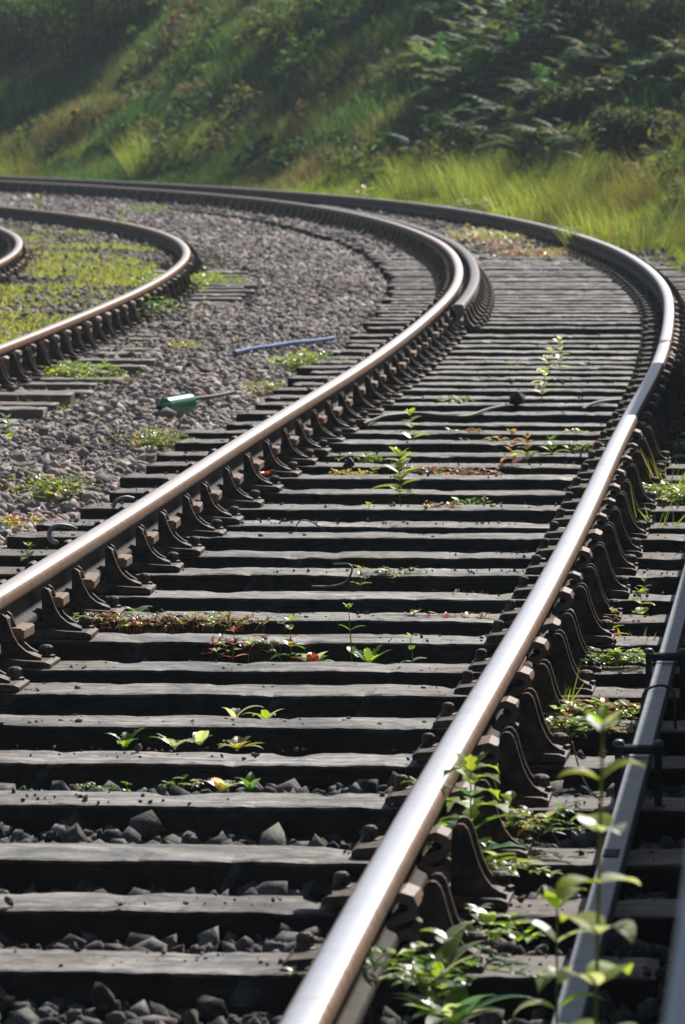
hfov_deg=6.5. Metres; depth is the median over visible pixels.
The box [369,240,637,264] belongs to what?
railway sleeper
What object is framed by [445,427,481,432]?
creeping weed
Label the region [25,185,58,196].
railway sleeper
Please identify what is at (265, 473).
leafy weed
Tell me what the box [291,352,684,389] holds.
railway sleeper
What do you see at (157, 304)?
creeping weed
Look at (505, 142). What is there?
bracken
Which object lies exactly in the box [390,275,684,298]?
railway sleeper
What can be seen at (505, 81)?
bracken
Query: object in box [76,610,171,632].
creeping weed
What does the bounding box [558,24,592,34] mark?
bracken
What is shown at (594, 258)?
railway sleeper
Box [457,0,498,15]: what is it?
bracken
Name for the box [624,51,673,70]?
bracken
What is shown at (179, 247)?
running rail
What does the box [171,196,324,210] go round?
railway sleeper
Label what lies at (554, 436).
leafy weed
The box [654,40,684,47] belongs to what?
bracken
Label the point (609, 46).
bracken
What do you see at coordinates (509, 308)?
railway sleeper
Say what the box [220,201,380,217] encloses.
railway sleeper
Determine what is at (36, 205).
leafy weed
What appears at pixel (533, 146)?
bracken
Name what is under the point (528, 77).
bracken
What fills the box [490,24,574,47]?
bracken
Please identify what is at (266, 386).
creeping weed
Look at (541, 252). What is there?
creeping weed
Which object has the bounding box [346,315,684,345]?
railway sleeper
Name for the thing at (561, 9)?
bracken
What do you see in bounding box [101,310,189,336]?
railway sleeper
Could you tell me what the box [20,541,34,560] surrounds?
leafy weed
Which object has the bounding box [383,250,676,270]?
railway sleeper
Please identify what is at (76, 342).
railway sleeper
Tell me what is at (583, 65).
bracken
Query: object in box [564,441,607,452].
creeping weed
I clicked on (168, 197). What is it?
railway sleeper
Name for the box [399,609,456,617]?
creeping weed
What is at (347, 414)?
railway sleeper
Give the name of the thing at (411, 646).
leafy weed
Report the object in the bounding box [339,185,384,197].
leafy weed
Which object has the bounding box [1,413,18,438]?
leafy weed
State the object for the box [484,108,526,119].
bracken
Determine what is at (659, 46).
bracken
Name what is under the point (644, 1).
bracken
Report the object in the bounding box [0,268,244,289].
railway sleeper
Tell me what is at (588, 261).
railway sleeper
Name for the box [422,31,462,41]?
bracken
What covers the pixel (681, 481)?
grass tuft
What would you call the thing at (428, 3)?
bracken
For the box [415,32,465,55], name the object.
bracken
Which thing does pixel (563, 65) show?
bracken
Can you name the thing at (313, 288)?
ballast gravel
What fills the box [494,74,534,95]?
bracken
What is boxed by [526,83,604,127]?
shrub
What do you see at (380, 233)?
railway sleeper
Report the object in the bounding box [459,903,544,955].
leafy weed
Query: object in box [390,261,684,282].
railway sleeper
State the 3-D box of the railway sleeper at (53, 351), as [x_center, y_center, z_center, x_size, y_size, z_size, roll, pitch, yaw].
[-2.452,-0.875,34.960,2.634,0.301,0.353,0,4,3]
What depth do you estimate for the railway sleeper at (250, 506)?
22.79 m
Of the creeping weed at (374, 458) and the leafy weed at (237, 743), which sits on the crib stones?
the leafy weed at (237, 743)
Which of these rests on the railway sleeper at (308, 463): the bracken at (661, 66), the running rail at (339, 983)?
the running rail at (339, 983)
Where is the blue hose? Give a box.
[232,336,335,354]
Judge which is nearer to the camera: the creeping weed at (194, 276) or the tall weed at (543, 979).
the tall weed at (543, 979)
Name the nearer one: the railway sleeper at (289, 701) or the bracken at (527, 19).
the railway sleeper at (289, 701)
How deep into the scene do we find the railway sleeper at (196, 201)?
83.17 m
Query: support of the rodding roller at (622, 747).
on the ground at (416, 30)
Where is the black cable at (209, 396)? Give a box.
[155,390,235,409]
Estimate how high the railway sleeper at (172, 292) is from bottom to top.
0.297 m
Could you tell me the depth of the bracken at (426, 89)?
90.29 m
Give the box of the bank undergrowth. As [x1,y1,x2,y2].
[0,0,684,214]
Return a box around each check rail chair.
[463,312,481,330]
[467,308,484,326]
[470,304,486,322]
[472,301,488,319]
[474,298,490,315]
[476,295,491,311]
[477,292,492,308]
[478,289,493,305]
[479,280,494,295]
[479,283,494,298]
[479,286,494,302]
[480,275,493,290]
[480,277,493,291]
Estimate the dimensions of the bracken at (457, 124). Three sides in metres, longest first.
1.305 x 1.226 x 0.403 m
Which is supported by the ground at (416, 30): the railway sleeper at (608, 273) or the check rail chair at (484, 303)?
the railway sleeper at (608, 273)
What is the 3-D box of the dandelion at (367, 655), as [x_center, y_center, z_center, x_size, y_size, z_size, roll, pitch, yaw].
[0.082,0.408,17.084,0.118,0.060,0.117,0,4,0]
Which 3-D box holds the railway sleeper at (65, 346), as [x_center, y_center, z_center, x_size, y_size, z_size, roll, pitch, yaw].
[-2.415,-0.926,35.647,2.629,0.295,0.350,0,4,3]
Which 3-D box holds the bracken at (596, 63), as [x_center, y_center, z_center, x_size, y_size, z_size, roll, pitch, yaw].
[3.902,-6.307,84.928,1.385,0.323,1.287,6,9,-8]
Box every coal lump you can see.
[303,878,332,903]
[342,457,354,467]
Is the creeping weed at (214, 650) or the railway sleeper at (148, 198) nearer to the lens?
the creeping weed at (214, 650)
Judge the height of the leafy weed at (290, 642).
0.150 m
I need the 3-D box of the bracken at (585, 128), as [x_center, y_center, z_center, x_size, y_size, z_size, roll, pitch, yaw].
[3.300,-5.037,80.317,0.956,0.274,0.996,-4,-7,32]
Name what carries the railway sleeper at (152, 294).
on the ground at (416, 30)
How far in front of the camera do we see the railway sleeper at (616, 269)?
52.57 m
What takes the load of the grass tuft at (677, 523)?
on the railway sleeper at (232, 517)
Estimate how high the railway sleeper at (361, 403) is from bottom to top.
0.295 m
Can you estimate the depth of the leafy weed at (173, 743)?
14.66 m
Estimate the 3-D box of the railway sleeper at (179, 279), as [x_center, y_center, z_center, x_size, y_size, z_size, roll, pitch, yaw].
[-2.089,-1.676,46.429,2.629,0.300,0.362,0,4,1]
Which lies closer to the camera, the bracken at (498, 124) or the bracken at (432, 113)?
the bracken at (498, 124)
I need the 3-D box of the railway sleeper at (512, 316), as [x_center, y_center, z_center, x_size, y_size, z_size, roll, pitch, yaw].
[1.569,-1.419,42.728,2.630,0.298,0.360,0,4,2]
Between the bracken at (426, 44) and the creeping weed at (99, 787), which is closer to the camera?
the creeping weed at (99, 787)
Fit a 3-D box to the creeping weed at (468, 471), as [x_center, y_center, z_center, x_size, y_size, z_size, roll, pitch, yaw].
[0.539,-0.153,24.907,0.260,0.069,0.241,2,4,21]
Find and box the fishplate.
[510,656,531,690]
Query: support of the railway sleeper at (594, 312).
on the ground at (416, 30)
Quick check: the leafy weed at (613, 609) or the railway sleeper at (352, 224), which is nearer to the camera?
the leafy weed at (613, 609)
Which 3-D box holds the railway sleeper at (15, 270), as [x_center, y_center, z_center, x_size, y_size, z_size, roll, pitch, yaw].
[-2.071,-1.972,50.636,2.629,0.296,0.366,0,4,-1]
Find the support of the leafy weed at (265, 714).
on the crib stones
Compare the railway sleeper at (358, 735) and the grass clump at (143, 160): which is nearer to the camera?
the railway sleeper at (358, 735)
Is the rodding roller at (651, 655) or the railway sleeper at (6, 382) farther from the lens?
the railway sleeper at (6, 382)
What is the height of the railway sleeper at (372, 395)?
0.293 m
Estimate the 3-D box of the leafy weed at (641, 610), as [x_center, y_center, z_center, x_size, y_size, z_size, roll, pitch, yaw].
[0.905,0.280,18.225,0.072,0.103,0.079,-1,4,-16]
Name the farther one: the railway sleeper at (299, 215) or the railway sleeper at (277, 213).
the railway sleeper at (277, 213)
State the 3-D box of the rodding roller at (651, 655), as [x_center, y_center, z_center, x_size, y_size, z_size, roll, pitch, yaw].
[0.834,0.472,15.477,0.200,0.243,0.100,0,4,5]
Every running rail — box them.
[0,176,673,343]
[0,180,462,624]
[0,206,189,367]
[0,227,22,273]
[279,341,670,1023]
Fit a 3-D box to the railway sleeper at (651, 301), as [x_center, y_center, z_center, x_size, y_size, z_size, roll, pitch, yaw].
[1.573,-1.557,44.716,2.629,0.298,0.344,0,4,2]
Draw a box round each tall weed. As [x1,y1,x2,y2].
[510,885,604,1023]
[555,706,645,1023]
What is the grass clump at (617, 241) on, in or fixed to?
on the ground at (416, 30)
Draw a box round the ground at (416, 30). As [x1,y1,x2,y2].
[0,0,684,984]
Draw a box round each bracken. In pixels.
[378,133,440,154]
[387,41,468,62]
[400,36,465,54]
[403,49,466,70]
[405,4,451,20]
[407,57,483,79]
[408,69,487,97]
[412,73,483,101]
[412,106,475,120]
[414,1,460,15]
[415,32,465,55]
[416,72,514,91]
[418,28,447,34]
[421,18,464,32]
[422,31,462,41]
[430,96,502,108]
[431,65,511,84]
[434,88,488,99]
[435,15,467,27]
[435,113,492,136]
[438,25,484,45]
[438,42,537,69]
[441,103,484,116]
[441,114,473,135]
[443,0,478,9]
[443,99,500,113]
[445,33,486,52]
[445,109,473,116]
[446,136,489,148]
[450,2,495,20]
[453,81,512,92]
[455,107,528,124]
[456,121,529,139]
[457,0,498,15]
[458,84,514,99]
[459,15,504,34]
[459,94,529,114]
[465,5,499,25]
[466,28,503,41]
[467,22,505,36]
[468,58,520,79]
[468,134,514,148]
[472,130,548,154]
[477,25,573,56]
[477,35,505,41]
[480,92,536,111]
[481,3,513,19]
[481,39,550,67]
[481,121,503,125]
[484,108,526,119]
[486,14,568,35]
[488,78,528,88]
[489,29,567,44]
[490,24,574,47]
[490,65,531,77]
[491,0,530,14]
[492,117,523,131]
[493,122,526,127]
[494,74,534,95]
[494,106,532,136]
[495,0,532,11]
[500,50,552,66]
[500,78,540,99]
[502,0,559,5]
[503,13,550,17]
[503,118,595,148]
[505,78,536,90]
[506,123,543,139]
[508,20,573,34]
[508,127,588,154]
[509,79,560,96]
[511,87,545,101]
[511,102,586,121]
[514,62,566,81]
[522,62,600,86]
[523,15,561,26]
[527,84,567,101]
[530,16,576,35]
[532,117,590,132]
[534,34,584,49]
[537,127,616,154]
[538,6,583,20]
[538,56,576,78]
[539,85,619,90]
[543,0,607,17]
[543,51,570,63]
[547,57,600,73]
[551,21,598,37]
[554,27,598,56]
[556,79,634,100]
[558,0,580,9]
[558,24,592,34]
[560,40,636,69]
[561,67,625,77]
[561,150,626,168]
[564,35,587,44]
[564,43,628,66]
[565,34,604,54]
[566,120,596,136]
[567,120,592,135]
[568,75,611,94]
[571,76,615,84]
[574,41,605,47]
[575,54,619,70]
[581,71,661,95]
[583,12,614,25]
[584,46,627,57]
[585,144,639,155]
[586,71,679,91]
[587,20,620,37]
[590,21,642,41]
[590,40,633,56]
[590,50,628,69]
[592,35,645,47]
[596,86,666,108]
[602,38,663,59]
[606,0,659,12]
[613,67,675,79]
[614,56,634,67]
[614,57,664,75]
[615,41,662,62]
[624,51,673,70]
[627,39,667,57]
[629,55,674,72]
[638,148,684,163]
[647,35,684,58]
[650,58,680,69]
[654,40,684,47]
[654,76,684,95]
[665,65,684,80]
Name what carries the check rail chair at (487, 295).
on the railway sleeper at (650, 297)
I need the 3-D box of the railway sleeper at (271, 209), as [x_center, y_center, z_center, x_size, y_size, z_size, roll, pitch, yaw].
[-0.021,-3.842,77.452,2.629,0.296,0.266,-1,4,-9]
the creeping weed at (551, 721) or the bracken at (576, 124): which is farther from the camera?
the bracken at (576, 124)
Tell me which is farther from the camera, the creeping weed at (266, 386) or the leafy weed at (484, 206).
the leafy weed at (484, 206)
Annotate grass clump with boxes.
[0,115,110,176]
[105,105,221,179]
[371,115,527,201]
[416,131,618,210]
[478,164,668,225]
[523,150,684,226]
[547,185,684,253]
[587,141,684,219]
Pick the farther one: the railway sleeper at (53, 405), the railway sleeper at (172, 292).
the railway sleeper at (172, 292)
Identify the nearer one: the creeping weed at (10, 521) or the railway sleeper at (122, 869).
the railway sleeper at (122, 869)
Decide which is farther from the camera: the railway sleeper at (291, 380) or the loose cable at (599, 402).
the railway sleeper at (291, 380)
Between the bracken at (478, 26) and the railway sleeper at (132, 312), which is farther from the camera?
the bracken at (478, 26)
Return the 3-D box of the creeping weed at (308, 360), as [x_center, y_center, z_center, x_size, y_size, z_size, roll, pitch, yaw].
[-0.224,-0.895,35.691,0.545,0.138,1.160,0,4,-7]
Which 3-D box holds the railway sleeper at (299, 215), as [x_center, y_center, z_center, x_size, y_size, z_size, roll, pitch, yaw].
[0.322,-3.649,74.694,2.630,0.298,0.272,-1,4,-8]
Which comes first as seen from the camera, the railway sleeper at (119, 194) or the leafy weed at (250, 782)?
the leafy weed at (250, 782)
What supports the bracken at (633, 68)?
on the ground at (416, 30)
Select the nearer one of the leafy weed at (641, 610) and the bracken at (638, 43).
the leafy weed at (641, 610)
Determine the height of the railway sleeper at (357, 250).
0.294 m
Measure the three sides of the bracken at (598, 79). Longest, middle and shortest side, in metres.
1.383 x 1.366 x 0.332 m
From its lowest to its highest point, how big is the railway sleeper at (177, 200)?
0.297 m
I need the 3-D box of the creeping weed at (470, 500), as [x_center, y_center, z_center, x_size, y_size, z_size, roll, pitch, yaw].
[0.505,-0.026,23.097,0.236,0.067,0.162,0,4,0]
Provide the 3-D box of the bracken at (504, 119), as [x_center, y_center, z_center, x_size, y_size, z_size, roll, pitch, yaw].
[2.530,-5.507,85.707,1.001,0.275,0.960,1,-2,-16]
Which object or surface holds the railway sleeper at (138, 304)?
on the ground at (416, 30)
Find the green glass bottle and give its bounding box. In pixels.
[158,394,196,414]
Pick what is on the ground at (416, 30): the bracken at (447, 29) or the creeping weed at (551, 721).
the bracken at (447, 29)
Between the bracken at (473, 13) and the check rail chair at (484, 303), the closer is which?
the check rail chair at (484, 303)
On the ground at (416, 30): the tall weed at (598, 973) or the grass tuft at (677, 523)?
the tall weed at (598, 973)
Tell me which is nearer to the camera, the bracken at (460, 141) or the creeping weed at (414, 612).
the creeping weed at (414, 612)
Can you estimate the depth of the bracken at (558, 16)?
91.09 m
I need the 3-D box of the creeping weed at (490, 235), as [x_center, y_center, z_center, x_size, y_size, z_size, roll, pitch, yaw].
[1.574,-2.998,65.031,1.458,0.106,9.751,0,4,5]
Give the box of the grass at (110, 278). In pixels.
[0,221,163,342]
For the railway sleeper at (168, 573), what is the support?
on the ground at (416, 30)
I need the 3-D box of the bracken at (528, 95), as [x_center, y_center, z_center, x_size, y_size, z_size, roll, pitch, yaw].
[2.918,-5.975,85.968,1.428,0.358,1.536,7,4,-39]
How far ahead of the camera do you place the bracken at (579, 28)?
89.32 m
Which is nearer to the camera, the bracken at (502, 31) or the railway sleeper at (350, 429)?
the railway sleeper at (350, 429)
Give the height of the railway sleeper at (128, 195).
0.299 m
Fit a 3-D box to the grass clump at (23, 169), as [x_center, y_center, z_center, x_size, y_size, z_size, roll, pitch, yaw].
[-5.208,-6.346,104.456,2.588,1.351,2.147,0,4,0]
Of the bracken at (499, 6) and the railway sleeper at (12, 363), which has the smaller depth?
the railway sleeper at (12, 363)
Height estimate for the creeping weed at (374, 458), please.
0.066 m
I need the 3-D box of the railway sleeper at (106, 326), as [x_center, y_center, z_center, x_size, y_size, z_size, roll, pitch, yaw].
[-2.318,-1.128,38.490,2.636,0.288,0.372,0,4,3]
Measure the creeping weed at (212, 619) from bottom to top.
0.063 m
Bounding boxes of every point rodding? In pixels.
[551,564,684,1023]
[665,884,684,1023]
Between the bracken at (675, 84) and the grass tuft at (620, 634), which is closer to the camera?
the grass tuft at (620, 634)
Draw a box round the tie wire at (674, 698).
[640,684,676,728]
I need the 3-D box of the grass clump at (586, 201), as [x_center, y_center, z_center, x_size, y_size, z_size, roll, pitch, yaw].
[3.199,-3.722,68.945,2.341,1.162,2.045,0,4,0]
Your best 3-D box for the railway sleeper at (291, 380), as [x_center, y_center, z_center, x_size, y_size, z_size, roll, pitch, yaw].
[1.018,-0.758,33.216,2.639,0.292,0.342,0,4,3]
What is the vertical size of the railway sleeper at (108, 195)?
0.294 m
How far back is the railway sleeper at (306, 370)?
34.54 m
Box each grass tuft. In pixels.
[17,396,107,410]
[92,372,154,384]
[563,661,586,700]
[605,486,684,526]
[615,624,656,636]
[640,444,684,489]
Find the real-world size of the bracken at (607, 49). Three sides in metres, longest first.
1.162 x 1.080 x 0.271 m
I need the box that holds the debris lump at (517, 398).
[509,391,524,404]
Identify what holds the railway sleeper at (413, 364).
on the ground at (416, 30)
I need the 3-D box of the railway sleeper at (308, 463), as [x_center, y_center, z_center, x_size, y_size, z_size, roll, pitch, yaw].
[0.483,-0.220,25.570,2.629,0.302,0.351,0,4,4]
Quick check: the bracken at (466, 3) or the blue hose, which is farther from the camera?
the bracken at (466, 3)
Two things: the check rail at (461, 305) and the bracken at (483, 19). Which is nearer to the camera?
the check rail at (461, 305)
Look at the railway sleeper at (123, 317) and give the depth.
39.72 m
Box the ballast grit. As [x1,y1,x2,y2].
[0,319,684,976]
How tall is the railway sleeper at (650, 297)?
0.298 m
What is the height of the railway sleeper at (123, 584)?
0.301 m
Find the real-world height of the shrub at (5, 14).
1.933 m
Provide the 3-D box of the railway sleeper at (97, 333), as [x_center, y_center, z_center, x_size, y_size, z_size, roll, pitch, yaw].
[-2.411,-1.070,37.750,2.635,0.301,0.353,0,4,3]
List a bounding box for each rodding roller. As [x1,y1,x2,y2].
[613,739,664,805]
[644,648,684,719]
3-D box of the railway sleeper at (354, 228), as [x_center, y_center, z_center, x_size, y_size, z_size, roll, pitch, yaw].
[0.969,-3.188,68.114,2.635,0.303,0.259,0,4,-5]
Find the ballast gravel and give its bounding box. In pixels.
[0,193,388,549]
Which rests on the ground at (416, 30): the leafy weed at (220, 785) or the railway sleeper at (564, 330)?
the railway sleeper at (564, 330)
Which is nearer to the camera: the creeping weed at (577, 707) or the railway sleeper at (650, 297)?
the creeping weed at (577, 707)
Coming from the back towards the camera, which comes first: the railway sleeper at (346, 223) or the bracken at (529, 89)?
the bracken at (529, 89)
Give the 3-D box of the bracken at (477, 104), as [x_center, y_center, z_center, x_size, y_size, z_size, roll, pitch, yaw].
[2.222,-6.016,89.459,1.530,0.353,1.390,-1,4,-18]
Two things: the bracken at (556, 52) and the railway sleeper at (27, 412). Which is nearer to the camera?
the railway sleeper at (27, 412)
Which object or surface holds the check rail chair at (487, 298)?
on the railway sleeper at (651, 301)
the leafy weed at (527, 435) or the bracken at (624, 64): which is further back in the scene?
the bracken at (624, 64)
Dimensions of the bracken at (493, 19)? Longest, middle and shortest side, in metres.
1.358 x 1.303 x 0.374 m
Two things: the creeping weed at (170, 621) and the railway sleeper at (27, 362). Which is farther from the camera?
the railway sleeper at (27, 362)
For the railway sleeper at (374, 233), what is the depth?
65.27 m
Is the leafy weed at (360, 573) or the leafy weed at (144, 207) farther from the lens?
the leafy weed at (144, 207)
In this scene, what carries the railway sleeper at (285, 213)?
on the ground at (416, 30)
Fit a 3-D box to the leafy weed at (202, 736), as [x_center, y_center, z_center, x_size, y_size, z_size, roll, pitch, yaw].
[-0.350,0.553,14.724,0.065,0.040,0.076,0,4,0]
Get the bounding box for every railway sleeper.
[0,236,161,248]
[0,237,178,251]
[0,239,222,254]
[0,240,204,258]
[0,256,247,277]
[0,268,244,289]
[0,352,98,390]
[0,358,94,397]
[0,384,75,406]
[0,402,59,411]
[0,406,47,419]
[0,418,18,423]
[0,505,684,570]
[0,520,682,594]
[0,579,684,666]
[0,609,679,688]
[0,629,679,720]
[0,659,684,756]
[0,688,684,793]
[0,726,684,849]
[0,773,684,898]
[0,816,681,966]
[0,872,660,1023]
[1,242,188,256]
[2,266,256,290]
[3,183,16,193]
[3,254,247,274]
[4,271,254,296]
[5,252,238,270]
[6,244,190,257]
[6,250,240,270]
[6,263,255,284]
[7,246,231,263]
[7,248,226,268]
[7,489,684,552]
[8,184,27,194]
[8,347,124,384]
[10,261,252,281]
[13,259,254,280]
[14,185,49,195]
[24,560,684,636]
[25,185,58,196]
[25,341,109,377]
[27,184,38,193]
[35,336,146,376]
[36,477,684,533]
[39,288,212,311]
[49,332,155,366]
[57,187,93,199]
[58,186,71,196]
[59,539,675,615]
[61,327,141,358]
[70,187,83,196]
[77,323,158,351]
[80,462,684,523]
[81,318,161,347]
[87,189,114,199]
[91,188,104,198]
[91,314,182,341]
[100,190,233,202]
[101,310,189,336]
[104,191,244,202]
[109,448,684,506]
[110,306,197,331]
[114,189,222,199]
[117,192,255,203]
[118,302,203,326]
[119,436,684,491]
[125,192,265,206]
[126,299,214,323]
[135,295,160,317]
[137,193,276,205]
[141,292,165,313]
[146,424,684,474]
[147,194,294,206]
[154,195,303,207]
[154,285,224,307]
[156,415,684,464]
[159,282,231,305]
[164,195,313,209]
[164,279,228,303]
[169,276,241,303]
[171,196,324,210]
[173,273,246,299]
[175,406,684,453]
[176,197,334,211]
[179,397,684,441]
[190,198,344,212]
[195,199,354,213]
[205,199,363,215]
[213,200,372,215]
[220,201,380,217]
[224,202,386,218]
[226,388,684,431]
[236,379,684,423]
[239,203,397,220]
[242,204,406,220]
[246,205,414,221]
[254,372,684,412]
[255,206,422,223]
[263,207,430,225]
[265,366,684,403]
[270,208,437,226]
[273,358,684,396]
[278,209,444,225]
[279,210,450,228]
[282,211,458,230]
[287,348,684,387]
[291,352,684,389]
[292,212,466,230]
[293,213,473,232]
[296,338,684,375]
[298,214,479,234]
[305,216,484,235]
[308,217,492,236]
[309,343,684,377]
[311,218,498,238]
[312,329,684,361]
[312,333,684,366]
[317,219,505,238]
[320,221,511,241]
[328,324,684,356]
[331,222,516,237]
[331,223,523,243]
[339,226,534,246]
[340,225,529,240]
[345,227,541,246]
[346,229,547,249]
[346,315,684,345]
[346,319,684,350]
[350,309,684,340]
[352,230,552,247]
[352,232,558,254]
[363,233,563,255]
[363,298,683,329]
[365,235,568,258]
[366,303,684,334]
[367,236,574,258]
[368,238,634,258]
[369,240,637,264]
[370,295,681,321]
[373,243,651,268]
[375,288,684,317]
[377,283,683,308]
[377,286,684,310]
[378,241,652,260]
[378,292,680,318]
[379,248,665,274]
[381,277,684,303]
[383,245,662,264]
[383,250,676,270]
[383,252,677,279]
[385,246,670,266]
[387,254,684,282]
[387,265,684,295]
[388,270,684,297]
[389,263,684,284]
[390,256,684,279]
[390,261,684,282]
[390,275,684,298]
[390,280,671,304]
[391,272,684,295]
[393,259,684,279]
[394,267,684,290]
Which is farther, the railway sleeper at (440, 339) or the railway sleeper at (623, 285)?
the railway sleeper at (623, 285)
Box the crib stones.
[0,190,684,1023]
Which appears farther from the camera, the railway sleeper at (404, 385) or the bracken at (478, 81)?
the bracken at (478, 81)
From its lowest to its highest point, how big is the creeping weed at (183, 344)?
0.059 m
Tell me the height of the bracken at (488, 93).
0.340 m
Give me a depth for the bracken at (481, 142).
85.25 m
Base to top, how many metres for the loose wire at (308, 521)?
0.042 m
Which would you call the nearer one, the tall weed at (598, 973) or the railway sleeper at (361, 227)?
the tall weed at (598, 973)
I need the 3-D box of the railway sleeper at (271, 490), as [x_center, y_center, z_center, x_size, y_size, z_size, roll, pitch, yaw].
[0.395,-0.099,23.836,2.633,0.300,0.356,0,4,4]
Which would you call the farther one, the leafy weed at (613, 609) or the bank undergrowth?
the bank undergrowth
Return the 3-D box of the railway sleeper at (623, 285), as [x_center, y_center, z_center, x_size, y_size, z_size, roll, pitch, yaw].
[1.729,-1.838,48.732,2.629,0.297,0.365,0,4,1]
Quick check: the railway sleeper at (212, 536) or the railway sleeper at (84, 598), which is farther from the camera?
the railway sleeper at (212, 536)
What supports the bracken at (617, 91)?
on the ground at (416, 30)
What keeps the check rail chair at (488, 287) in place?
on the railway sleeper at (642, 289)
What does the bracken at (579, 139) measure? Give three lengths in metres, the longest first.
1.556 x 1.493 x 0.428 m
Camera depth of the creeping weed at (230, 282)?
50.48 m
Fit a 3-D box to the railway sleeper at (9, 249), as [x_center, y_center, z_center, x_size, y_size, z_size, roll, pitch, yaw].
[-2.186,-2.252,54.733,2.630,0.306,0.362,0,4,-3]
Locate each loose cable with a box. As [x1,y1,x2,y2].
[362,404,505,424]
[581,399,620,410]
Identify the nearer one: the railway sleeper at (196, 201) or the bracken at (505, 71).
the railway sleeper at (196, 201)
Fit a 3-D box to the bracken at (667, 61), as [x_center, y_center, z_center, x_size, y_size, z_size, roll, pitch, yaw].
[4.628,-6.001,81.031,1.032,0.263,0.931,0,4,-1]
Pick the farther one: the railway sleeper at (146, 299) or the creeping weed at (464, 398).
the railway sleeper at (146, 299)
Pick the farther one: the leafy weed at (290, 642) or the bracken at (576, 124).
the bracken at (576, 124)
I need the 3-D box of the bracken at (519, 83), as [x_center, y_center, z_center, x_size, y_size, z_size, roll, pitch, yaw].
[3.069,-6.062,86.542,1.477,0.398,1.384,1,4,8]
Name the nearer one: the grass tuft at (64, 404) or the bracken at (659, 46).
the grass tuft at (64, 404)
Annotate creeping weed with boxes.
[0,471,103,504]
[0,512,53,527]
[44,359,148,382]
[69,611,142,631]
[72,781,130,791]
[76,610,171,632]
[86,294,189,321]
[99,427,196,452]
[119,266,255,292]
[126,612,215,633]
[134,339,209,350]
[159,774,203,789]
[172,611,288,633]
[201,633,252,662]
[206,271,264,283]
[238,634,309,662]
[241,379,286,395]
[255,348,347,372]
[328,468,394,475]
[335,451,382,463]
[357,566,426,582]
[391,464,461,474]
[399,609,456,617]
[424,500,467,508]
[436,466,503,474]
[441,395,474,401]
[444,496,501,504]
[445,224,535,249]
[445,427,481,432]
[448,846,562,877]
[460,436,512,441]
[460,612,492,618]
[483,244,576,259]
[500,791,586,846]
[518,716,626,740]
[543,697,643,727]
[561,428,593,433]
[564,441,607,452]
[582,480,684,506]
[582,646,654,669]
[664,439,684,453]
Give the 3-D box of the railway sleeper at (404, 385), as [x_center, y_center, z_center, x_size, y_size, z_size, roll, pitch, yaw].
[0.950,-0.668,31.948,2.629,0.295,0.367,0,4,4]
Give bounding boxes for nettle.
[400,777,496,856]
[434,750,525,854]
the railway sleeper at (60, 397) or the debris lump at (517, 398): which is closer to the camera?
the debris lump at (517, 398)
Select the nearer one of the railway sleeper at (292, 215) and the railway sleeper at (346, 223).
the railway sleeper at (346, 223)
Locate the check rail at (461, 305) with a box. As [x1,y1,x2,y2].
[316,205,479,325]
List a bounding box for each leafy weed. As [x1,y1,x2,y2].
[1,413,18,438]
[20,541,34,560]
[32,193,44,209]
[108,728,143,747]
[113,208,127,231]
[123,606,152,612]
[127,205,168,212]
[151,733,199,747]
[187,731,212,744]
[201,777,243,791]
[218,625,248,662]
[218,736,262,748]
[222,705,263,717]
[235,772,260,789]
[242,709,280,718]
[258,470,271,475]
[269,614,310,661]
[280,923,549,1023]
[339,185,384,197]
[342,603,363,661]
[351,564,369,590]
[368,446,419,503]
[384,931,485,990]
[394,408,429,439]
[395,986,533,1023]
[400,632,426,662]
[436,197,505,211]
[459,238,532,247]
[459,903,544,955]
[498,429,526,465]
[514,432,538,462]
[526,346,561,402]
[539,434,569,454]
[548,335,569,367]
[603,607,628,634]
[628,587,654,614]
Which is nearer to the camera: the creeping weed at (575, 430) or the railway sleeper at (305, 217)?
the creeping weed at (575, 430)
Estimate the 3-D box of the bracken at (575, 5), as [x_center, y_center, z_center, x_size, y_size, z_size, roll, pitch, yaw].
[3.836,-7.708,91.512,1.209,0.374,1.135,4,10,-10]
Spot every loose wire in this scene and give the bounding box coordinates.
[47,523,76,544]
[111,495,134,508]
[295,519,323,531]
[312,563,352,587]
[571,742,598,796]
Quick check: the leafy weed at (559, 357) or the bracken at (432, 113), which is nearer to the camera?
the leafy weed at (559, 357)
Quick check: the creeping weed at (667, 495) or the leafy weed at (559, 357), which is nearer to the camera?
the creeping weed at (667, 495)
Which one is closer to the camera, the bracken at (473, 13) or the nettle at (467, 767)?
the nettle at (467, 767)
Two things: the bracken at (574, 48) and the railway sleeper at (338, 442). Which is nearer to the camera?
the railway sleeper at (338, 442)
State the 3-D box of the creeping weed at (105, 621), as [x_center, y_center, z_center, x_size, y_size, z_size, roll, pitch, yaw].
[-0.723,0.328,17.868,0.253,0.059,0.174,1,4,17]
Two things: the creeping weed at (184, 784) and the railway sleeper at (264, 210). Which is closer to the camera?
the creeping weed at (184, 784)
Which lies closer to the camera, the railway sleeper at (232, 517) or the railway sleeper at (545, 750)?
the railway sleeper at (545, 750)
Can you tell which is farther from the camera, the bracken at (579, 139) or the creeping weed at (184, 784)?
the bracken at (579, 139)
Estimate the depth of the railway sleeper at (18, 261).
51.93 m
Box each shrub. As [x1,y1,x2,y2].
[0,0,77,69]
[1,0,143,74]
[58,0,174,43]
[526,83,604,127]
[585,101,683,162]
[588,0,684,55]
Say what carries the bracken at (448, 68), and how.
on the ground at (416, 30)

